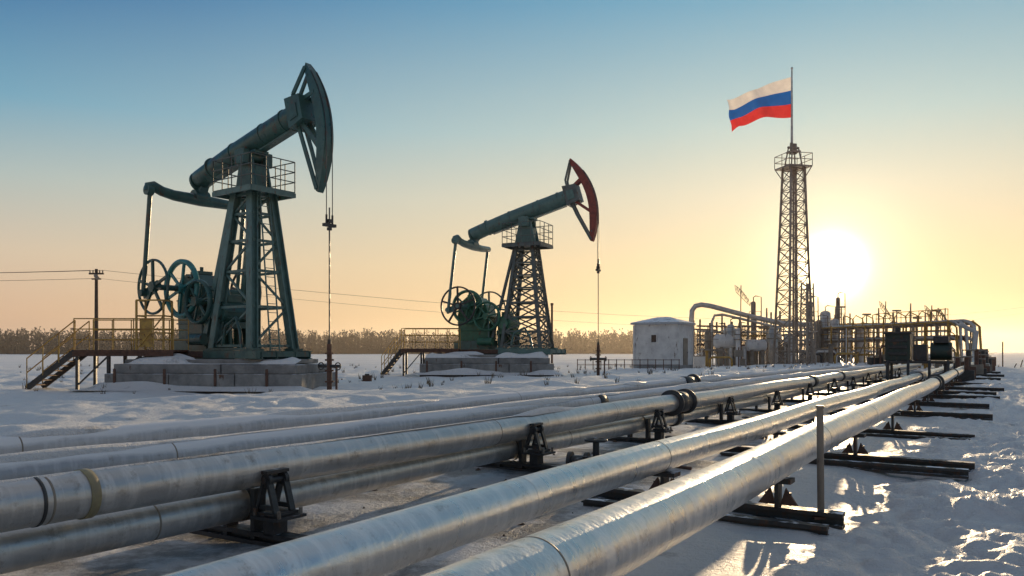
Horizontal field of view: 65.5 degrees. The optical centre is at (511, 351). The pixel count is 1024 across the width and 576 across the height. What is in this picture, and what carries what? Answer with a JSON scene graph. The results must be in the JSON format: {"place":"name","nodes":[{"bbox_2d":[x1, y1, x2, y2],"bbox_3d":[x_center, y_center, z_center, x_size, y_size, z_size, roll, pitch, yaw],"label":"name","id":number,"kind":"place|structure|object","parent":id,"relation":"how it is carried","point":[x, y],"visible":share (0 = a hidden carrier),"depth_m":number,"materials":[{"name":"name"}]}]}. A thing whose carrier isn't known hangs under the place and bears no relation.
{"place":"outdoors","nodes":[
{"label":"outdoors","id":0,"kind":"place"},
{"bbox_2d":[0,352,1023,575],"bbox_3d":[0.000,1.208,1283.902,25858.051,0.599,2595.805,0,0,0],"label":"snow ground","id":1,"kind":"structure","parent":0,"point":[910,525],"depth_m":7.89,"materials":[{"name":"white snow"}]},
{"bbox_2d":[89,269,103,367],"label":"utility pole","id":2,"kind":"object","parent":1,"relation":"on","point":[96,334],"visible":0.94,"depth_m":59.91,"materials":[{"name":"brown wood"}]},
{"bbox_2d":[0,270,1021,327],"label":"power lines","id":3,"kind":"object","parent":2,"relation":"attached to","point":[322,292],"visible":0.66,"depth_m":69.69,"materials":[{"name":"metal"}]},
{"bbox_2d":[25,299,188,389],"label":"access stairs","id":4,"kind":"structure","parent":1,"relation":"on","point":[147,329],"depth_m":28.02,"materials":[{"name":"metal"}]},
{"bbox_2d":[69,63,340,392],"bbox_3d":[-10.023,-4.172,29.814,9.274,11.543,6.880,0,0,7],"label":"oil pumpjack","id":5,"kind":"object","parent":1,"relation":"on","point":[214,310],"visible":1,"depth_m":28.64,"materials":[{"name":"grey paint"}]},
{"bbox_2d":[190,467,307,546],"bbox_3d":[-1.632,1.055,5.362,1.618,0.516,0.387,0,0,43],"label":"pipe support","id":6,"kind":"object","parent":1,"relation":"on","point":[267,527],"visible":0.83,"depth_m":5.38,"materials":[{"name":"black metal"}]},
{"bbox_2d":[0,367,917,574],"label":"oil pipeline","id":7,"kind":"object","parent":6,"relation":"on","point":[25,548],"visible":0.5,"depth_m":5.37,"materials":[{"name":"silver metal"}]},
{"bbox_2d":[0,363,921,532],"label":"oil pipeline","id":8,"kind":"object","parent":6,"relation":"on","point":[86,493],"visible":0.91,"depth_m":5.63,"materials":[{"name":"silver metal"}]},
{"bbox_2d":[0,407,576,483],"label":"snow cap","id":9,"kind":"object","parent":8,"relation":"on","point":[543,410],"visible":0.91,"depth_m":5.42,"materials":[{"name":"white snow"}]},
{"bbox_2d":[362,374,371,380],"bbox_3d":[-6.174,1.155,33.950,0.360,0.390,0.300,0,0,0],"label":"junction box","id":10,"kind":"object","parent":1,"relation":"on","point":[366,377],"visible":0.68,"depth_m":33.80,"materials":[{"name":"metal"}]},
{"bbox_2d":[0,326,768,353],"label":"distant trees","id":11,"kind":"object","parent":1,"relation":"on","point":[372,343],"visible":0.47,"depth_m":387.04,"materials":[{"name":"brown plant"}]},
{"bbox_2d":[380,328,460,375],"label":"access stairs","id":12,"kind":"structure","parent":1,"relation":"on","point":[404,352],"depth_m":43.35,"materials":[{"name":"metal"}]},
{"bbox_2d":[406,158,606,376],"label":"oil pumpjack","id":13,"kind":"object","parent":1,"relation":"on","point":[480,320],"visible":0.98,"depth_m":43.83,"materials":[{"name":"grey paint"}]},
{"bbox_2d":[19,360,998,393],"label":"dry grass","id":14,"kind":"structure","parent":1,"relation":"on","point":[429,382],"depth_m":36.21,"materials":[{"name":"brown plant"}]},
{"bbox_2d":[477,422,589,472],"bbox_3d":[0.244,1.015,8.413,1.618,0.516,0.450,0,0,43],"label":"pipe support","id":15,"kind":"object","parent":1,"relation":"on","point":[536,452],"visible":0.68,"depth_m":8.39,"materials":[{"name":"black metal"}]},
{"bbox_2d":[550,303,553,362],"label":"vent pipe","id":16,"kind":"object","parent":1,"relation":"on","point":[551,304],"visible":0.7,"depth_m":51.94,"materials":[{"name":"metal"}]},
{"bbox_2d":[566,438,607,463],"bbox_3d":[0.883,1.101,8.372,0.600,0.364,0.250,0,0,20],"label":"gate valve","id":17,"kind":"object","parent":1,"relation":"on","point":[570,456],"visible":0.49,"depth_m":8.36,"materials":[{"name":"black metal"}]},
{"bbox_2d":[577,359,679,369],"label":"fence","id":18,"kind":"object","parent":1,"relation":"on","point":[624,364],"visible":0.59,"depth_m":55.98,"materials":[{"name":"metal"}]},
{"bbox_2d":[608,409,672,443],"bbox_3d":[2.077,1.086,11.417,1.618,0.516,0.387,0,0,43],"label":"pipe support","id":19,"kind":"object","parent":1,"relation":"on","point":[660,430],"visible":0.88,"depth_m":11.46,"materials":[{"name":"black metal"}]},
{"bbox_2d":[630,317,695,368],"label":"white hut","id":20,"kind":"object","parent":1,"relation":"on","point":[660,339],"visible":0.93,"depth_m":60.76,"materials":[{"name":"paint"}]},
{"bbox_2d":[650,334,687,364],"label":"window and door","id":21,"kind":"structure","parent":20,"relation":"in","point":[653,337],"depth_m":60.85,"materials":[{"name":"grey metal"}]},
{"bbox_2d":[675,466,691,469],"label":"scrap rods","id":22,"kind":"object","parent":1,"relation":"on","point":[685,467],"visible":0.09,"depth_m":8.81,"materials":[{"name":"metal"}]},
{"bbox_2d":[581,470,844,534],"bbox_3d":[1.509,1.169,6.388,2.101,0.360,0.490,0,0,31],"label":"pipe sleeper","id":23,"kind":"object","parent":1,"relation":"on","point":[766,509],"visible":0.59,"depth_m":6.17,"materials":[{"name":"metal"}]},
{"bbox_2d":[685,396,740,424],"bbox_3d":[3.953,1.079,14.467,1.618,0.516,0.450,0,0,43],"label":"pipe support","id":24,"kind":"object","parent":1,"relation":"on","point":[731,413],"visible":0.58,"depth_m":14.49,"materials":[{"name":"black metal"}]},
{"bbox_2d":[561,342,881,352],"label":"distant trees","id":25,"kind":"object","parent":1,"relation":"on","point":[840,346],"depth_m":865.69,"materials":[{"name":"brown plant"}]},
{"bbox_2d":[734,347,743,366],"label":"meter post","id":26,"kind":"object","parent":1,"relation":"on","point":[738,353],"visible":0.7,"depth_m":57.80,"materials":[{"name":"metal"}]},
{"bbox_2d":[739,390,785,412],"bbox_3d":[5.786,1.111,17.471,1.618,0.516,0.387,0,0,43],"label":"pipe support","id":27,"kind":"object","parent":1,"relation":"on","point":[774,400],"visible":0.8,"depth_m":17.52,"materials":[{"name":"black metal"}]},
{"bbox_2d":[772,142,813,363],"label":"lattice tower","id":28,"kind":"structure","parent":1,"relation":"on","point":[793,169],"depth_m":64.80,"materials":[{"name":"metal"}]},
{"bbox_2d":[727,67,792,141],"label":"flag on pole","id":29,"kind":"object","parent":28,"relation":"on","point":[774,99],"visible":1,"depth_m":65.05,"materials":[{"name":"multicoloured fabric"}]},
{"bbox_2d":[782,383,816,402],"bbox_3d":[7.662,1.076,20.521,1.618,0.516,0.450,0,0,43],"label":"pipe support","id":30,"kind":"object","parent":1,"relation":"on","point":[810,396],"visible":0.6,"depth_m":20.55,"materials":[{"name":"black metal"}]},
{"bbox_2d":[799,283,815,363],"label":"lattice mast","id":31,"kind":"object","parent":1,"relation":"on","point":[807,314],"visible":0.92,"depth_m":61.79,"materials":[{"name":"metal"}]},
{"bbox_2d":[812,405,825,519],"bbox_3d":[2.372,0.920,6.111,0.160,1.010,0.160,0,0,0],"label":"steel post","id":32,"kind":"object","parent":1,"relation":"on","point":[820,450],"visible":0.76,"depth_m":6.09,"materials":[{"name":"grey metal"}]},
{"bbox_2d":[806,378,840,395],"bbox_3d":[9.495,1.056,23.525,1.617,0.516,0.387,0,0,43],"label":"pipe support","id":33,"kind":"object","parent":1,"relation":"on","point":[827,393],"visible":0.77,"depth_m":23.58,"materials":[{"name":"black metal"}]},
{"bbox_2d":[689,285,981,368],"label":"gas processing plant","id":34,"kind":"object","parent":1,"relation":"on","point":[730,340],"visible":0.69,"depth_m":69.79,"materials":[{"name":"silver metal"}]},
{"bbox_2d":[829,377,858,391],"bbox_3d":[11.371,1.108,26.576,1.618,0.516,0.450,0,0,43],"label":"pipe support","id":35,"kind":"object","parent":1,"relation":"on","point":[852,386],"visible":0.59,"depth_m":26.61,"materials":[{"name":"black metal"}]},
{"bbox_2d":[720,431,974,478],"bbox_3d":[3.870,1.183,9.515,2.861,0.390,0.490,0,0,31],"label":"pipe sleeper","id":36,"kind":"object","parent":1,"relation":"on","point":[860,458],"visible":0.61,"depth_m":9.17,"materials":[{"name":"metal"}]},
{"bbox_2d":[849,373,873,386],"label":"pipe support","id":37,"kind":"object","parent":1,"relation":"on","point":[868,381],"visible":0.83,"depth_m":29.56,"materials":[{"name":"black metal"}]},
{"bbox_2d":[864,371,895,382],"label":"pipe support","id":38,"kind":"object","parent":1,"relation":"on","point":[880,378],"visible":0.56,"depth_m":32.61,"materials":[{"name":"black metal"}]},
{"bbox_2d":[789,411,974,439],"bbox_3d":[5.869,1.203,12.864,2.771,0.428,0.490,0,0,31],"label":"pipe sleeper","id":39,"kind":"object","parent":1,"relation":"on","point":[897,431],"visible":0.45,"depth_m":12.67,"materials":[{"name":"metal"}]},
{"bbox_2d":[885,368,902,377],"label":"pipe support","id":40,"kind":"object","parent":1,"relation":"on","point":[899,375],"visible":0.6,"depth_m":38.66,"materials":[{"name":"black metal"}]},
{"bbox_2d":[835,400,992,420],"bbox_3d":[8.082,1.166,16.275,2.981,0.355,0.160,0,0,31],"label":"pipe sleeper","id":41,"kind":"object","parent":1,"relation":"on","point":[918,411],"visible":0.56,"depth_m":16.02,"materials":[{"name":"metal"}]},
{"bbox_2d":[883,328,954,384],"bbox_3d":[15.296,0.300,29.945,2.300,2.400,1.650,0,0,31],"label":"valve station","id":42,"kind":"object","parent":1,"relation":"on","point":[898,345],"visible":0.86,"depth_m":29.64,"materials":[{"name":"black metal"}]},
{"bbox_2d":[857,392,988,408],"bbox_3d":[9.872,1.165,19.283,2.891,0.354,0.160,0,0,31],"label":"pipe sleeper","id":43,"kind":"object","parent":1,"relation":"on","point":[924,401],"visible":0.57,"depth_m":18.96,"materials":[{"name":"metal"}]},
{"bbox_2d":[876,387,999,398],"bbox_3d":[11.633,1.152,21.957,3.101,0.328,0.160,0,0,31],"label":"pipe sleeper","id":44,"kind":"object","parent":1,"relation":"on","point":[938,395],"visible":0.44,"depth_m":21.76,"materials":[{"name":"metal"}]},
{"bbox_2d":[888,383,996,394],"bbox_3d":[13.266,1.167,24.709,3.011,0.356,0.160,0,0,31],"label":"pipe sleeper","id":45,"kind":"object","parent":1,"relation":"on","point":[943,391],"visible":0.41,"depth_m":24.45,"materials":[{"name":"metal"}]},
{"bbox_2d":[904,380,1003,390],"bbox_3d":[15.027,1.165,27.383,3.221,0.352,0.160,0,0,31],"label":"pipe sleeper","id":46,"kind":"object","parent":1,"relation":"on","point":[950,387],"visible":0.48,"depth_m":27.02,"materials":[{"name":"metal"}]},
{"bbox_2d":[162,364,952,575],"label":"oil pipeline","id":47,"kind":"object","parent":46,"relation":"on","point":[384,544],"visible":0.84,"depth_m":4.21,"materials":[{"name":"silver metal"}]},
{"bbox_2d":[913,377,1000,385],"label":"pipe sleeper","id":48,"kind":"object","parent":1,"relation":"on","point":[955,383],"visible":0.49,"depth_m":30.11,"materials":[{"name":"metal"}]},
{"bbox_2d":[939,373,1000,379],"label":"pipe sleeper","id":49,"kind":"object","parent":1,"relation":"on","point":[978,378],"visible":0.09,"depth_m":36.16,"materials":[{"name":"metal"}]},
{"bbox_2d":[938,372,1003,376],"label":"pipe sleeper","id":50,"kind":"object","parent":1,"relation":"on","point":[992,375],"visible":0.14,"depth_m":39.40,"materials":[{"name":"metal"}]},
{"bbox_2d":[952,322,994,381],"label":"pipeline manifold","id":51,"kind":"object","parent":1,"relation":"on","point":[981,360],"visible":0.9,"depth_m":40.36,"materials":[{"name":"metal"}]},
{"bbox_2d":[969,326,1022,366],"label":"marker post","id":52,"kind":"object","parent":1,"relation":"on","point":[993,360],"visible":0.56,"depth_m":67.80,"materials":[{"name":"metal"}]},
{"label":"pipe sleeper","id":53,"kind":"object","parent":1,"relation":"on","visible":0},
{"bbox_2d":[421,362,973,575],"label":"oil pipeline","id":54,"kind":"object","parent":53,"relation":"on","point":[624,536],"visible":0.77,"depth_m":3.82,"materials":[{"name":"silver metal"}]},
{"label":"pipe support","id":55,"kind":"object","parent":1,"relation":"on","visible":0},
{"bbox_2d":[0,364,848,454],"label":"oil pipeline","id":56,"kind":"object","parent":55,"relation":"on","point":[155,431],"visible":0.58,"depth_m":10.09,"materials":[{"name":"silver metal"}]},
{"bbox_2d":[1,372,752,437],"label":"snow cap","id":57,"kind":"object","parent":56,"relation":"on","point":[71,430],"visible":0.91,"depth_m":10.78,"materials":[{"name":"white snow"}]},
{"bbox_2d":[0,364,884,479],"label":"oil pipeline","id":58,"kind":"object","parent":55,"relation":"on","point":[23,469],"visible":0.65,"depth_m":8.17,"materials":[{"name":"silver metal"}]},
{"bbox_2d":[0,372,802,462],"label":"snow cap","id":59,"kind":"object","parent":58,"relation":"on","point":[44,454],"visible":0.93,"depth_m":6.84,"materials":[{"name":"white snow"}]},
{"bbox_2d":[0,0,1023,351],"label":"sky","id":60,"kind":"structure","parent":0,"point":[450,117],"materials":[{"name":"blue"}]},
{"bbox_2d":[363,408,773,535],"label":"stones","id":61,"kind":"object","parent":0,"point":[477,469],"visible":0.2,"depth_m":8.25,"materials":[{"name":"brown stone"}]},
{"bbox_2d":[802,418,814,422],"bbox_3d":[5.368,1.171,14.889,0.540,0.328,0.225,0,0,20],"label":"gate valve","id":62,"kind":"object","parent":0,"point":[810,420],"visible":0.12,"depth_m":14.73,"materials":[{"name":"black metal"}]}
]}

